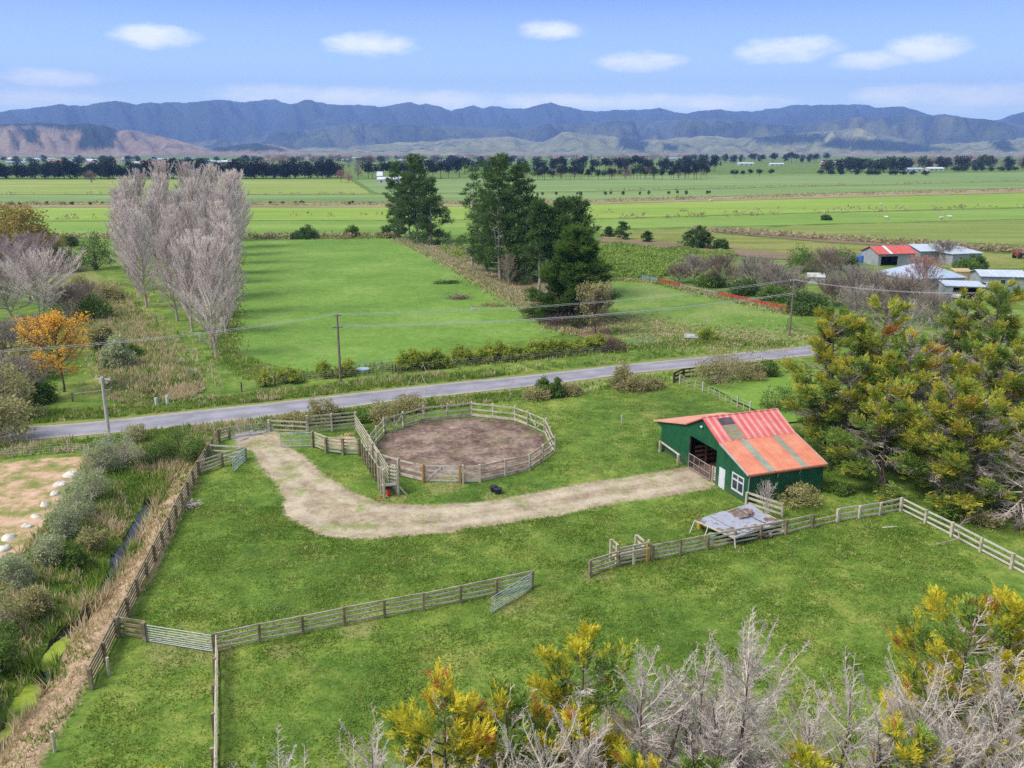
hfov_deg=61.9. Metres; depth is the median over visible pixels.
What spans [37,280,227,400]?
rough grass
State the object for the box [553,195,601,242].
pine tree
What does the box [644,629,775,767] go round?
dead tree
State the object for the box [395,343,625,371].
batten fence
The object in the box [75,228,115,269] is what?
shrub
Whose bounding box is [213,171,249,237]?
poplar tree
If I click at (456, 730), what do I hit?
cypress tree
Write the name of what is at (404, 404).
shrub
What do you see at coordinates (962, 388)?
cypress tree
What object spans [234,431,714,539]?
driveway
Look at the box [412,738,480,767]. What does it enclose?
dead tree
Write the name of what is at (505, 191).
pine tree
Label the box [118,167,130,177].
shelterbelt tree
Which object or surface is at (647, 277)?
board fence
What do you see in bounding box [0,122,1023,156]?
brown hills
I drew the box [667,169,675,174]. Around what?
pine
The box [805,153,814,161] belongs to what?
pine
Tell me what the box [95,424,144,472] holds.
shrub
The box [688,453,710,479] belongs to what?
pipe gate
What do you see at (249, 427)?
pipe gate
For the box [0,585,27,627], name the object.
shrub
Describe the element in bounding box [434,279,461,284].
brush heap
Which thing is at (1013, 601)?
cypress tree
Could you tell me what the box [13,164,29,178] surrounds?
shelterbelt tree
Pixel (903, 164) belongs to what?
tree
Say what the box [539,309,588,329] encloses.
shrub
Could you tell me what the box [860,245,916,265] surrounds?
farm shed
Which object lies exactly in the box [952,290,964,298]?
car
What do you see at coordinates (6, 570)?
shrub
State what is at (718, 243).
field tree
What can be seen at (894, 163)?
tree
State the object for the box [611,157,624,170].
pine
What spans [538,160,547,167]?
pine
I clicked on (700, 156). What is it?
pine
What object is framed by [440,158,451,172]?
pine
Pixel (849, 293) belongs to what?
thicket
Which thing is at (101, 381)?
power pole
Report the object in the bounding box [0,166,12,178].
shelterbelt tree
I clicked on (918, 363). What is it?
cypress tree
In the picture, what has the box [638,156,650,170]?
pine
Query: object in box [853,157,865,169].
tree
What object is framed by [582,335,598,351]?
hedge shrub
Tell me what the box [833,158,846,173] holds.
tree
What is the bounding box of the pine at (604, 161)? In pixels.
[598,157,611,166]
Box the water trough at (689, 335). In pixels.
[684,334,697,337]
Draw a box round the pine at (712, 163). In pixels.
[707,160,716,168]
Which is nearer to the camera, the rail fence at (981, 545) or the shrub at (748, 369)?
the rail fence at (981, 545)
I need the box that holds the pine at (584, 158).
[579,155,588,170]
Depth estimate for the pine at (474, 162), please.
1046.14 m
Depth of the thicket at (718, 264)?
167.58 m
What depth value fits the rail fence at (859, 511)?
62.77 m
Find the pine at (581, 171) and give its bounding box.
[576,167,584,175]
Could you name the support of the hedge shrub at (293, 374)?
on the ground at (1012, 580)
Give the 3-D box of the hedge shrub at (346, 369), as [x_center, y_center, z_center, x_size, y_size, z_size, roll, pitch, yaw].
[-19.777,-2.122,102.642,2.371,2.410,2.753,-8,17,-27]
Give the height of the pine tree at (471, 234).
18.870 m
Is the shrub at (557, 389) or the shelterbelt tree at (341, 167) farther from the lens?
the shelterbelt tree at (341, 167)
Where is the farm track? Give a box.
[598,237,835,260]
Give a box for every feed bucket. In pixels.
[490,485,497,492]
[494,487,501,494]
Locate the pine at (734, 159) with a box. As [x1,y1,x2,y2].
[729,155,736,162]
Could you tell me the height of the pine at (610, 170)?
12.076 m
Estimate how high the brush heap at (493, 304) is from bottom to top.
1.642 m
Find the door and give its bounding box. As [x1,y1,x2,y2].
[718,467,725,489]
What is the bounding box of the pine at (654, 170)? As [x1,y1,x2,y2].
[651,167,658,179]
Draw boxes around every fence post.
[50,731,56,752]
[106,657,109,675]
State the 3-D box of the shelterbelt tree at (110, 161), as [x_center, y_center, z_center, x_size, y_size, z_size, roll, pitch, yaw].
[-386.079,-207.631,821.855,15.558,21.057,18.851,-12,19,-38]
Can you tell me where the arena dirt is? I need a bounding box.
[374,417,549,482]
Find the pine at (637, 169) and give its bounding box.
[633,165,642,172]
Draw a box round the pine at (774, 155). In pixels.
[771,152,777,159]
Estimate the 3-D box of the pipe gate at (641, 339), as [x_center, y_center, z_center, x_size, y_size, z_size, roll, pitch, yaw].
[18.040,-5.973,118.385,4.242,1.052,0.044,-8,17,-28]
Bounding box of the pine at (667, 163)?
[661,157,672,169]
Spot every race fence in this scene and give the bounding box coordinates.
[354,413,391,482]
[358,438,377,485]
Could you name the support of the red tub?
on the ground at (1012, 580)
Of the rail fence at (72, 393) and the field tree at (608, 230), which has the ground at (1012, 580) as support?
the rail fence at (72, 393)
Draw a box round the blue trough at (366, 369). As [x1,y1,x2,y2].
[356,367,368,373]
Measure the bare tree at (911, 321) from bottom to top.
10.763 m
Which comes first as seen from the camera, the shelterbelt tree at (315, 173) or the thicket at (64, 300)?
the thicket at (64, 300)
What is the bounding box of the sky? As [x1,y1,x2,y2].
[0,0,1023,119]
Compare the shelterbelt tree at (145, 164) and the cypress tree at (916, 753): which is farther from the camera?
the shelterbelt tree at (145, 164)
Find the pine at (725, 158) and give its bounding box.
[721,153,728,161]
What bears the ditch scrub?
on the ground at (1012, 580)
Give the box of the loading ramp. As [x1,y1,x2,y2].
[377,465,406,497]
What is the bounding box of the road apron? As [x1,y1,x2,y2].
[198,416,274,440]
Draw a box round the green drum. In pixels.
[708,532,716,541]
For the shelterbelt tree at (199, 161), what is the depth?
819.96 m
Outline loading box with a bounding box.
[609,534,649,564]
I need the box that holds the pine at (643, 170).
[639,165,646,176]
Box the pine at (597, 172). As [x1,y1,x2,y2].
[594,169,602,179]
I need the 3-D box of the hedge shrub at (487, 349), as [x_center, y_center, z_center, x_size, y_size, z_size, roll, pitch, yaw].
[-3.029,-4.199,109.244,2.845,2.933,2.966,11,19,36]
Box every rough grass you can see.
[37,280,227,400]
[198,245,793,385]
[239,235,404,239]
[390,237,597,335]
[570,307,848,358]
[609,277,809,314]
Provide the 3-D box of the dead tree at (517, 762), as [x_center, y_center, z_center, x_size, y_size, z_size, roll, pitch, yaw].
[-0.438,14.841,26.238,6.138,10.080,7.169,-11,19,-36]
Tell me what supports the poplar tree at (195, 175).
on the ground at (1012, 580)
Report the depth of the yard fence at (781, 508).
64.02 m
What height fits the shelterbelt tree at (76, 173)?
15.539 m
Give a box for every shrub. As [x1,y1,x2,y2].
[0,327,35,366]
[0,339,55,378]
[0,358,48,424]
[0,387,40,447]
[0,552,39,590]
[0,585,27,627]
[0,619,22,672]
[0,670,12,710]
[15,583,55,617]
[17,378,61,406]
[26,532,66,569]
[39,498,82,543]
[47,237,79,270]
[49,235,67,245]
[54,479,99,521]
[55,539,90,570]
[61,233,80,245]
[61,246,77,264]
[64,464,113,502]
[65,274,91,289]
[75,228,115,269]
[75,293,118,320]
[75,525,110,551]
[80,438,120,475]
[84,319,113,349]
[86,278,126,299]
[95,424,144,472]
[96,333,137,369]
[123,343,144,364]
[123,422,147,442]
[137,435,179,464]
[148,424,210,466]
[176,436,214,464]
[253,367,272,386]
[276,368,288,383]
[276,410,312,429]
[281,364,303,383]
[307,397,341,427]
[315,359,333,377]
[315,407,353,424]
[334,364,344,377]
[341,357,357,374]
[345,408,376,424]
[366,398,400,424]
[390,390,427,414]
[395,348,416,370]
[403,347,423,370]
[414,349,432,369]
[426,348,444,368]
[435,347,453,368]
[449,343,469,362]
[460,346,479,364]
[474,346,489,363]
[483,340,498,361]
[489,340,508,359]
[501,344,519,360]
[512,346,527,359]
[521,339,538,358]
[521,385,553,400]
[532,338,552,357]
[534,374,549,397]
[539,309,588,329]
[543,337,562,357]
[548,377,565,398]
[556,338,572,354]
[561,382,584,397]
[569,336,584,352]
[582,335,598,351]
[589,332,607,350]
[595,333,626,353]
[607,359,632,389]
[608,371,648,393]
[642,376,667,390]
[655,438,662,448]
[681,340,750,387]
[694,272,729,287]
[694,326,719,340]
[727,278,763,296]
[728,349,768,382]
[752,357,782,376]
[755,479,777,513]
[756,283,794,303]
[758,384,800,412]
[776,479,823,509]
[780,287,835,316]
[783,391,812,410]
[785,242,824,273]
[816,445,848,471]
[820,246,861,270]
[824,479,855,497]
[950,257,985,269]
[960,504,1006,531]
[968,253,989,268]
[987,493,1023,515]
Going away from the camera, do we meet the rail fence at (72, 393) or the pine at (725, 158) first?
the rail fence at (72, 393)
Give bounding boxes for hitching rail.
[658,441,679,465]
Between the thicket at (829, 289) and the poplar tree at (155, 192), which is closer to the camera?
the thicket at (829, 289)
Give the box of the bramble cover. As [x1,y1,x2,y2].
[429,240,737,277]
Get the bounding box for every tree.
[0,163,12,178]
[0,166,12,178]
[0,201,65,270]
[0,228,62,300]
[0,235,39,318]
[0,246,87,314]
[8,166,23,178]
[8,308,93,391]
[12,161,26,177]
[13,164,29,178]
[25,157,34,161]
[26,158,40,177]
[26,162,39,177]
[37,163,50,178]
[41,160,56,178]
[50,158,76,178]
[60,158,78,178]
[71,163,81,178]
[72,157,81,161]
[79,165,92,178]
[79,166,89,177]
[84,171,97,182]
[85,164,99,177]
[87,158,107,178]
[98,163,115,178]
[102,157,119,178]
[102,186,134,239]
[108,192,142,249]
[109,199,138,276]
[110,175,144,229]
[113,207,154,289]
[117,211,160,307]
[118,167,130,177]
[121,161,137,177]
[127,167,148,229]
[130,163,142,174]
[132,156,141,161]
[137,195,167,273]
[138,159,156,178]
[139,172,173,238]
[140,182,168,245]
[147,161,181,205]
[151,227,186,320]
[154,203,185,264]
[155,213,191,298]
[163,236,208,331]
[164,187,200,247]
[166,157,179,178]
[172,159,195,176]
[172,160,204,214]
[172,227,215,320]
[175,200,204,258]
[176,176,205,229]
[183,235,231,355]
[184,158,207,174]
[185,168,214,216]
[189,216,221,287]
[193,182,215,226]
[193,193,216,245]
[200,158,211,163]
[200,163,220,206]
[200,234,247,332]
[206,199,242,269]
[209,209,245,290]
[210,162,222,177]
[210,222,248,310]
[211,179,250,249]
[211,187,247,256]
[213,162,225,174]
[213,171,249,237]
[216,169,253,246]
[222,158,246,172]
[222,166,236,175]
[227,725,310,767]
[229,171,253,240]
[235,160,255,178]
[244,165,256,178]
[245,158,262,178]
[256,161,269,178]
[263,162,272,177]
[267,165,278,178]
[269,163,279,178]
[275,160,290,178]
[278,165,294,178]
[284,162,297,178]
[289,158,303,177]
[290,230,306,239]
[296,224,319,239]
[298,160,310,177]
[302,161,314,177]
[312,161,324,176]
[312,161,333,177]
[317,155,325,161]
[319,159,338,177]
[321,700,449,767]
[324,162,339,176]
[332,164,344,177]
[335,155,342,161]
[335,170,346,178]
[343,171,352,182]
[343,224,359,236]
[354,166,362,179]
[359,161,371,177]
[363,155,375,162]
[365,164,378,178]
[377,161,390,171]
[380,160,411,237]
[380,655,518,767]
[383,745,411,767]
[390,171,421,239]
[392,152,436,241]
[393,162,407,171]
[404,176,454,244]
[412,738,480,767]
[422,158,437,169]
[426,164,438,172]
[435,160,445,175]
[444,164,453,178]
[451,157,464,177]
[453,188,504,271]
[455,668,562,767]
[458,164,484,266]
[467,151,536,279]
[480,161,541,274]
[484,742,527,767]
[488,690,609,767]
[497,253,517,284]
[498,206,543,285]
[502,618,658,767]
[513,707,644,767]
[516,221,622,326]
[517,198,556,299]
[530,195,576,292]
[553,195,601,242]
[575,280,615,332]
[585,644,713,767]
[600,226,614,236]
[610,742,667,767]
[611,221,631,239]
[619,167,629,176]
[625,605,813,767]
[641,230,654,241]
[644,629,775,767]
[673,684,753,767]
[676,228,703,245]
[676,749,727,767]
[683,225,712,247]
[695,231,714,248]
[712,238,729,248]
[749,687,873,767]
[759,647,911,767]
[773,304,889,450]
[773,583,1023,767]
[775,730,836,767]
[793,649,992,767]
[794,352,898,460]
[802,293,936,439]
[814,715,893,767]
[819,159,835,172]
[820,214,832,219]
[824,376,947,509]
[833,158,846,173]
[838,326,954,465]
[844,157,854,171]
[850,169,860,174]
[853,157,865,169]
[860,646,1023,767]
[862,158,877,170]
[866,709,954,767]
[871,159,884,170]
[871,350,978,459]
[878,158,891,172]
[884,374,1014,516]
[885,156,896,170]
[889,159,903,170]
[890,300,930,348]
[897,156,909,170]
[899,384,1022,519]
[899,707,1023,767]
[903,253,948,297]
[905,158,913,167]
[916,579,1023,767]
[917,155,928,167]
[921,170,930,175]
[924,338,1023,471]
[925,159,932,166]
[926,286,993,407]
[926,325,956,395]
[932,156,947,166]
[942,157,953,168]
[947,277,1023,415]
[951,155,965,165]
[955,166,963,171]
[958,155,972,167]
[958,341,1023,479]
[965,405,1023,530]
[970,160,981,168]
[974,404,1023,478]
[975,154,992,169]
[984,155,997,167]
[1003,156,1016,166]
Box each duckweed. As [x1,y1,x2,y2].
[0,681,40,738]
[38,635,70,671]
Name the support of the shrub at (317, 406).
on the ground at (1012, 580)
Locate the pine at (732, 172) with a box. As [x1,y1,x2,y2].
[730,169,738,175]
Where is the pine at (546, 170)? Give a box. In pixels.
[541,165,550,179]
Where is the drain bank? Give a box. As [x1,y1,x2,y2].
[0,439,210,767]
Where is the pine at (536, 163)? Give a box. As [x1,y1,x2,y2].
[530,156,542,168]
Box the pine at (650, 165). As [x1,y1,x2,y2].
[646,159,654,172]
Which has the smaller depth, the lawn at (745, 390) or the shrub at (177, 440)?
the shrub at (177, 440)
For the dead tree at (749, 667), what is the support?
on the ground at (1012, 580)
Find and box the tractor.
[1012,249,1023,258]
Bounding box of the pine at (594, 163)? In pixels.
[590,159,599,166]
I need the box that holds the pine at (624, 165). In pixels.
[621,158,634,169]
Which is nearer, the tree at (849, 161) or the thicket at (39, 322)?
the thicket at (39, 322)
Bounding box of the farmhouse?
[874,263,967,293]
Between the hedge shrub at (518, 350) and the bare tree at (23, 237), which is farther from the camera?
the bare tree at (23, 237)
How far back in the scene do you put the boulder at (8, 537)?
59.19 m
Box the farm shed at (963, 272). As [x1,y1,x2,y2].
[950,268,970,280]
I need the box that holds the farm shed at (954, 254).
[938,246,982,264]
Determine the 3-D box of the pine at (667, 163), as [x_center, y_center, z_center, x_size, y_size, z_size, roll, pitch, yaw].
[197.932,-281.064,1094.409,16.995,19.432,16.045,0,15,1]
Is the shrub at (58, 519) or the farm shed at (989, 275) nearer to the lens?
the shrub at (58, 519)
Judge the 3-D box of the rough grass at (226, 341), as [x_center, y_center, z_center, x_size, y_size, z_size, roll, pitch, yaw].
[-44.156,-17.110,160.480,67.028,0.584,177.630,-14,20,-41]
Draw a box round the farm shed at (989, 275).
[968,269,1023,289]
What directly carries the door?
in the barn
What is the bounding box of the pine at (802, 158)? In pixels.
[799,155,805,162]
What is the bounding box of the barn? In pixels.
[653,408,827,502]
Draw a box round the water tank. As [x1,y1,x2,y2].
[856,255,863,262]
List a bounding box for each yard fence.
[267,419,308,433]
[305,412,355,433]
[310,431,358,455]
[745,492,783,516]
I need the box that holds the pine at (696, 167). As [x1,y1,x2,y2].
[691,163,703,178]
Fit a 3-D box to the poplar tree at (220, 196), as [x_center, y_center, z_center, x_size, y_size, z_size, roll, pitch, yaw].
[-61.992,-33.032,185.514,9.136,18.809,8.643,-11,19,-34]
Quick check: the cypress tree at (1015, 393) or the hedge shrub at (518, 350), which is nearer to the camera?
the cypress tree at (1015, 393)
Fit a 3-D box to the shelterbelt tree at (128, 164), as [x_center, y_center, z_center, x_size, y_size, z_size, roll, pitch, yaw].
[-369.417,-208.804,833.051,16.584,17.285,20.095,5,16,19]
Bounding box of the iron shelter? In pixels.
[689,504,782,547]
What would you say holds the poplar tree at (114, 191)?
on the ground at (1012, 580)
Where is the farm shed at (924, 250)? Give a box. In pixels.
[907,244,941,262]
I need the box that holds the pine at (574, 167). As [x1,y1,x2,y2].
[569,165,579,173]
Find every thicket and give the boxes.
[0,311,42,361]
[0,351,52,398]
[7,311,67,351]
[41,283,92,317]
[61,280,108,302]
[666,264,695,281]
[670,253,713,281]
[695,252,749,286]
[732,252,785,287]
[750,260,806,288]
[765,269,816,294]
[804,245,854,280]
[805,275,858,305]
[824,263,881,303]
[835,282,891,318]
[849,266,914,310]
[866,272,942,320]
[879,286,936,304]
[904,287,969,327]
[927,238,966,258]
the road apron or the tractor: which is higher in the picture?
the tractor
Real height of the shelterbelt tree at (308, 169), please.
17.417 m
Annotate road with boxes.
[0,346,816,441]
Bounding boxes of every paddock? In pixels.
[0,180,369,193]
[0,182,1023,202]
[0,193,1023,220]
[5,208,1023,236]
[227,238,566,371]
[357,172,1023,193]
[599,229,1023,268]
[605,280,792,344]
[758,220,1023,244]
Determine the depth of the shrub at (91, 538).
58.17 m
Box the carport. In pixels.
[938,280,985,299]
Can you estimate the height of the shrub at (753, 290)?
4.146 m
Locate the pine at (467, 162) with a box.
[456,157,472,173]
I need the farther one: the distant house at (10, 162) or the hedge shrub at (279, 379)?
the distant house at (10, 162)
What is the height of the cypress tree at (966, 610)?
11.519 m
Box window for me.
[731,471,743,495]
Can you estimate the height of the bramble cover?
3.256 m
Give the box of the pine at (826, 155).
[823,153,830,160]
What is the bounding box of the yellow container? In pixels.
[697,523,702,529]
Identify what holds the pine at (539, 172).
on the paddock at (568, 184)
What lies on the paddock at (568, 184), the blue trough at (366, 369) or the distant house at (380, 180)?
the distant house at (380, 180)
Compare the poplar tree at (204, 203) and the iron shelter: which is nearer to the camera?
the iron shelter
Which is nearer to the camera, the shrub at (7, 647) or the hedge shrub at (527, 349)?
the shrub at (7, 647)
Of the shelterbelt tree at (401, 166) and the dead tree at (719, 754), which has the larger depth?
the shelterbelt tree at (401, 166)
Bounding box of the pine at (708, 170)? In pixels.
[704,165,710,174]
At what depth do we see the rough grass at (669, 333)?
126.28 m
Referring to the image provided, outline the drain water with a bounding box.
[0,471,178,751]
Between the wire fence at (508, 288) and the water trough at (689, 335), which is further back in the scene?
the wire fence at (508, 288)
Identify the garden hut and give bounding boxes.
[805,273,825,283]
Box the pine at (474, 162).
[470,161,478,169]
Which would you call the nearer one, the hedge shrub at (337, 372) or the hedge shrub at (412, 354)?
the hedge shrub at (337, 372)
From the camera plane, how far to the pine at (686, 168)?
808.78 m
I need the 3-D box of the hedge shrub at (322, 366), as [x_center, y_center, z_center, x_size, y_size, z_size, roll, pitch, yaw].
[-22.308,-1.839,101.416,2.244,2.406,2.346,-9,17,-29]
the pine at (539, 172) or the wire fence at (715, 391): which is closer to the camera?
the wire fence at (715, 391)
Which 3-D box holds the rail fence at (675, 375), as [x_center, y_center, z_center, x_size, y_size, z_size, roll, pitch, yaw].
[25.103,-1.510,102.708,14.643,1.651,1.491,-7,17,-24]
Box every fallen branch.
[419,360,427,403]
[936,501,995,544]
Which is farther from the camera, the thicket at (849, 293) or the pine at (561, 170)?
the pine at (561, 170)
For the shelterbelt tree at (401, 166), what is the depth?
805.65 m
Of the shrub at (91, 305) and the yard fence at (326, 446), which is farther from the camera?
the shrub at (91, 305)
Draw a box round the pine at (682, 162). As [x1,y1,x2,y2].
[676,156,687,167]
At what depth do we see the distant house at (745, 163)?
1631.23 m
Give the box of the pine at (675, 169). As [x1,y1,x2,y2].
[670,165,680,178]
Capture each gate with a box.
[145,625,212,651]
[230,423,268,436]
[232,447,246,470]
[280,432,310,446]
[355,359,391,368]
[385,413,403,431]
[424,465,458,481]
[491,572,532,612]
[527,412,544,432]
[630,336,654,344]
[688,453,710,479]
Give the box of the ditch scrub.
[0,179,1023,252]
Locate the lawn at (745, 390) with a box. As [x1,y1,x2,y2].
[712,368,893,421]
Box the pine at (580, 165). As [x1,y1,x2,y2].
[575,159,586,169]
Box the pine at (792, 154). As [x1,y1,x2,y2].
[788,152,795,162]
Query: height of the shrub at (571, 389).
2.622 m
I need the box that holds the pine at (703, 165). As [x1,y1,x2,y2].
[699,161,707,171]
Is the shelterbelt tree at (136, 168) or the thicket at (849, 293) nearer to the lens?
the thicket at (849, 293)
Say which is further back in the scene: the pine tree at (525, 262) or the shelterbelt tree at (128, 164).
the shelterbelt tree at (128, 164)
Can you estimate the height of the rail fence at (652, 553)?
1.541 m
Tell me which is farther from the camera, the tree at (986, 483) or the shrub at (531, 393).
the shrub at (531, 393)
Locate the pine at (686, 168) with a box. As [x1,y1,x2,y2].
[679,163,692,172]
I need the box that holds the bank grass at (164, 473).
[0,291,751,767]
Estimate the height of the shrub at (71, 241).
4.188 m
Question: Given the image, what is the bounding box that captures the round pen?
[367,401,555,483]
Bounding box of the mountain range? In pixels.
[0,99,1023,141]
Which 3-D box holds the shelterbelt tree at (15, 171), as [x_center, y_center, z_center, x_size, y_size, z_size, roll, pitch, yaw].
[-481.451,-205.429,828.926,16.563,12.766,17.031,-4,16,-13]
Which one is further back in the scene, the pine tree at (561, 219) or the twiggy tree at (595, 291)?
the pine tree at (561, 219)
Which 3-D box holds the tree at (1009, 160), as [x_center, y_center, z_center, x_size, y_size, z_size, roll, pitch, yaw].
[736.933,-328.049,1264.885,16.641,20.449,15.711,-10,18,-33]
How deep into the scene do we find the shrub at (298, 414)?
83.26 m
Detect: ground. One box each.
[0,156,1023,767]
[0,456,86,559]
[703,228,1023,252]
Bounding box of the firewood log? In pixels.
[756,533,767,538]
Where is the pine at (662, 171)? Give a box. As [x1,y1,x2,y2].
[658,168,666,175]
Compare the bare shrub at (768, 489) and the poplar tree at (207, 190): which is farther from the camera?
the poplar tree at (207, 190)
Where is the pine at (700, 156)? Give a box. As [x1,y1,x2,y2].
[698,154,706,160]
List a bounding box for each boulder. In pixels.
[0,544,10,552]
[1,533,15,541]
[21,523,33,527]
[30,513,40,518]
[40,501,50,506]
[50,490,59,495]
[53,481,66,486]
[62,470,77,477]
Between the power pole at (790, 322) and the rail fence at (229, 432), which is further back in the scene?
the power pole at (790, 322)
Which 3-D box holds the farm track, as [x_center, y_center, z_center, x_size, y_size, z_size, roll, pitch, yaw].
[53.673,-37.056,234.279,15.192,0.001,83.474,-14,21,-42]
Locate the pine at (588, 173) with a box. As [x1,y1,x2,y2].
[583,169,591,175]
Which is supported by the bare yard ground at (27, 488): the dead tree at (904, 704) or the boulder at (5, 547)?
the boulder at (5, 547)
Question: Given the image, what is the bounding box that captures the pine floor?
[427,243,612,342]
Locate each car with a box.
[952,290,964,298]
[982,282,989,289]
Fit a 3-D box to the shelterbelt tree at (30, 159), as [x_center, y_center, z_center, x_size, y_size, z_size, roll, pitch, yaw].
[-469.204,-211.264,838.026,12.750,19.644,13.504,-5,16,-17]
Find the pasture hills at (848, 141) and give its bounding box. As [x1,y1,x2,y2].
[294,128,1023,154]
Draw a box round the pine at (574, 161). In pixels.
[569,158,578,164]
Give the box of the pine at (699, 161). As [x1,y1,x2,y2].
[690,158,703,164]
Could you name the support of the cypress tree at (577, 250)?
on the ground at (1012, 580)
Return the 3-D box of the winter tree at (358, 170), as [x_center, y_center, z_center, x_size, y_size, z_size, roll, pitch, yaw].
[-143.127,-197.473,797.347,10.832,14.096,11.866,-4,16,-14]
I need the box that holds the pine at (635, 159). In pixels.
[624,155,642,172]
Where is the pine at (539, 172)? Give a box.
[536,168,542,179]
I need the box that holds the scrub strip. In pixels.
[0,188,1023,206]
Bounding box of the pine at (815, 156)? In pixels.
[810,154,818,160]
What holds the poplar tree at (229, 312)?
on the ground at (1012, 580)
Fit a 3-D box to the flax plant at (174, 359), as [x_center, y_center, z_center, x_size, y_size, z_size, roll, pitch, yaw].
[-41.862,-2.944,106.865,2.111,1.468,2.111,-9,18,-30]
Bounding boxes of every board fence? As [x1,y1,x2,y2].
[641,274,658,280]
[657,279,681,285]
[711,466,715,481]
[719,292,789,309]
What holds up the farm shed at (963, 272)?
on the ground at (1012, 580)
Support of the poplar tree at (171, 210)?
on the ground at (1012, 580)
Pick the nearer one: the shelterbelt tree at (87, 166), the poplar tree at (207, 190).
the poplar tree at (207, 190)
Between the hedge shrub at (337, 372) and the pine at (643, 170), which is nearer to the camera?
the hedge shrub at (337, 372)
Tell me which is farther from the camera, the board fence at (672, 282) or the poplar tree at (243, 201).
the poplar tree at (243, 201)
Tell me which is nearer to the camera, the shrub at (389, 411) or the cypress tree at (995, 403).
the cypress tree at (995, 403)
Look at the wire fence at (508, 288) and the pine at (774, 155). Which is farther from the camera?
the pine at (774, 155)
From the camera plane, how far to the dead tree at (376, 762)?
25.47 m
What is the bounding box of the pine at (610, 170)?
[607,168,613,174]
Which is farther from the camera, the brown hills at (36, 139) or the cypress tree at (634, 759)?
the brown hills at (36, 139)
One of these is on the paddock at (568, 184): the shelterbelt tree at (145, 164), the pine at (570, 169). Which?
the pine at (570, 169)
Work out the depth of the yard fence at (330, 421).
81.80 m
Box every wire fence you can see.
[1,441,88,458]
[240,364,392,391]
[401,235,531,303]
[679,374,751,410]
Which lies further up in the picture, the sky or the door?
the sky
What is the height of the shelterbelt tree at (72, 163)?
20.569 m
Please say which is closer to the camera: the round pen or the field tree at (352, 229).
the round pen
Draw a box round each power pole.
[95,376,112,452]
[332,313,342,381]
[788,279,796,335]
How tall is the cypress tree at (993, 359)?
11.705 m
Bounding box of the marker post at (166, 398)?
[154,396,168,405]
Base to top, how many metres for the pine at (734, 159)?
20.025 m
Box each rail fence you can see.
[70,388,112,401]
[86,428,219,690]
[113,616,148,642]
[197,447,246,474]
[206,444,246,457]
[210,635,217,767]
[212,570,533,653]
[218,426,230,441]
[588,519,788,577]
[673,360,772,382]
[784,514,814,534]
[814,515,835,526]
[835,498,903,522]
[899,497,1023,572]
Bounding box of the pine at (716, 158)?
[708,156,723,165]
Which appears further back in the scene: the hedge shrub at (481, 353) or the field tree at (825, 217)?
the field tree at (825, 217)
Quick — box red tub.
[375,489,390,497]
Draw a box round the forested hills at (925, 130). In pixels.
[182,114,1023,148]
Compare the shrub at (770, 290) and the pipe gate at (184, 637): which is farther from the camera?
the shrub at (770, 290)
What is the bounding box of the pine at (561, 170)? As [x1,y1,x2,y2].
[556,164,566,178]
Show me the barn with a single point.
(743, 453)
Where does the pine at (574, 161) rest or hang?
on the ground at (1012, 580)
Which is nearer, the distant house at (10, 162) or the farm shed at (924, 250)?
the farm shed at (924, 250)
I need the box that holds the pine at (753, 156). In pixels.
[751,154,759,161]
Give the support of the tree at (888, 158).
on the ground at (1012, 580)
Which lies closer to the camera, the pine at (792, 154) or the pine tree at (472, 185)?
the pine tree at (472, 185)
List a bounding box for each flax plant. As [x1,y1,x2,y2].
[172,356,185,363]
[185,367,197,375]
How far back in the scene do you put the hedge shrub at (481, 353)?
108.24 m
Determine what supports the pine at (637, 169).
on the paddock at (568, 184)
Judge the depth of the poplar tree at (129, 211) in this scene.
162.17 m
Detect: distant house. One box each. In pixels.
[6,161,25,163]
[113,159,123,162]
[377,172,382,176]
[377,177,396,182]
[737,162,753,164]
[769,163,783,165]
[903,168,922,171]
[925,167,944,170]
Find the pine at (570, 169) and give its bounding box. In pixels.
[567,166,574,178]
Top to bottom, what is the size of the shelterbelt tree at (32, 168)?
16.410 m
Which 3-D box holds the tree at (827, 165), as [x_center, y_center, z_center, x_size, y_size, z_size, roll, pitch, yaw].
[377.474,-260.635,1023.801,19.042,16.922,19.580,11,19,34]
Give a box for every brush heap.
[173,499,203,509]
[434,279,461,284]
[444,292,471,299]
[470,301,512,306]
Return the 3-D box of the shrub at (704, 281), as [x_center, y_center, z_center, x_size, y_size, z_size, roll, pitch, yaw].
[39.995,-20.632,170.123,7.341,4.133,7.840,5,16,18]
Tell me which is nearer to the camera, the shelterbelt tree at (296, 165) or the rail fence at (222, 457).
the rail fence at (222, 457)
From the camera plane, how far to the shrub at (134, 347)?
110.70 m
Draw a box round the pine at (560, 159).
[554,156,567,165]
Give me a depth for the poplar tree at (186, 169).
260.17 m
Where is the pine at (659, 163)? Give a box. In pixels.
[655,159,667,168]
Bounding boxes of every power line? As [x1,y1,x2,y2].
[5,314,334,351]
[336,279,793,326]
[795,279,1012,292]
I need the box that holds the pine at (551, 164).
[548,158,556,169]
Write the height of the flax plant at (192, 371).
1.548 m
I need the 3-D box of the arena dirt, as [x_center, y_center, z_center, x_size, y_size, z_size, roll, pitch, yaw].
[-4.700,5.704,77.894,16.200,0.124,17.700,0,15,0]
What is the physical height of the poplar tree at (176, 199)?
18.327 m
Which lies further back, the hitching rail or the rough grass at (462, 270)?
the rough grass at (462, 270)

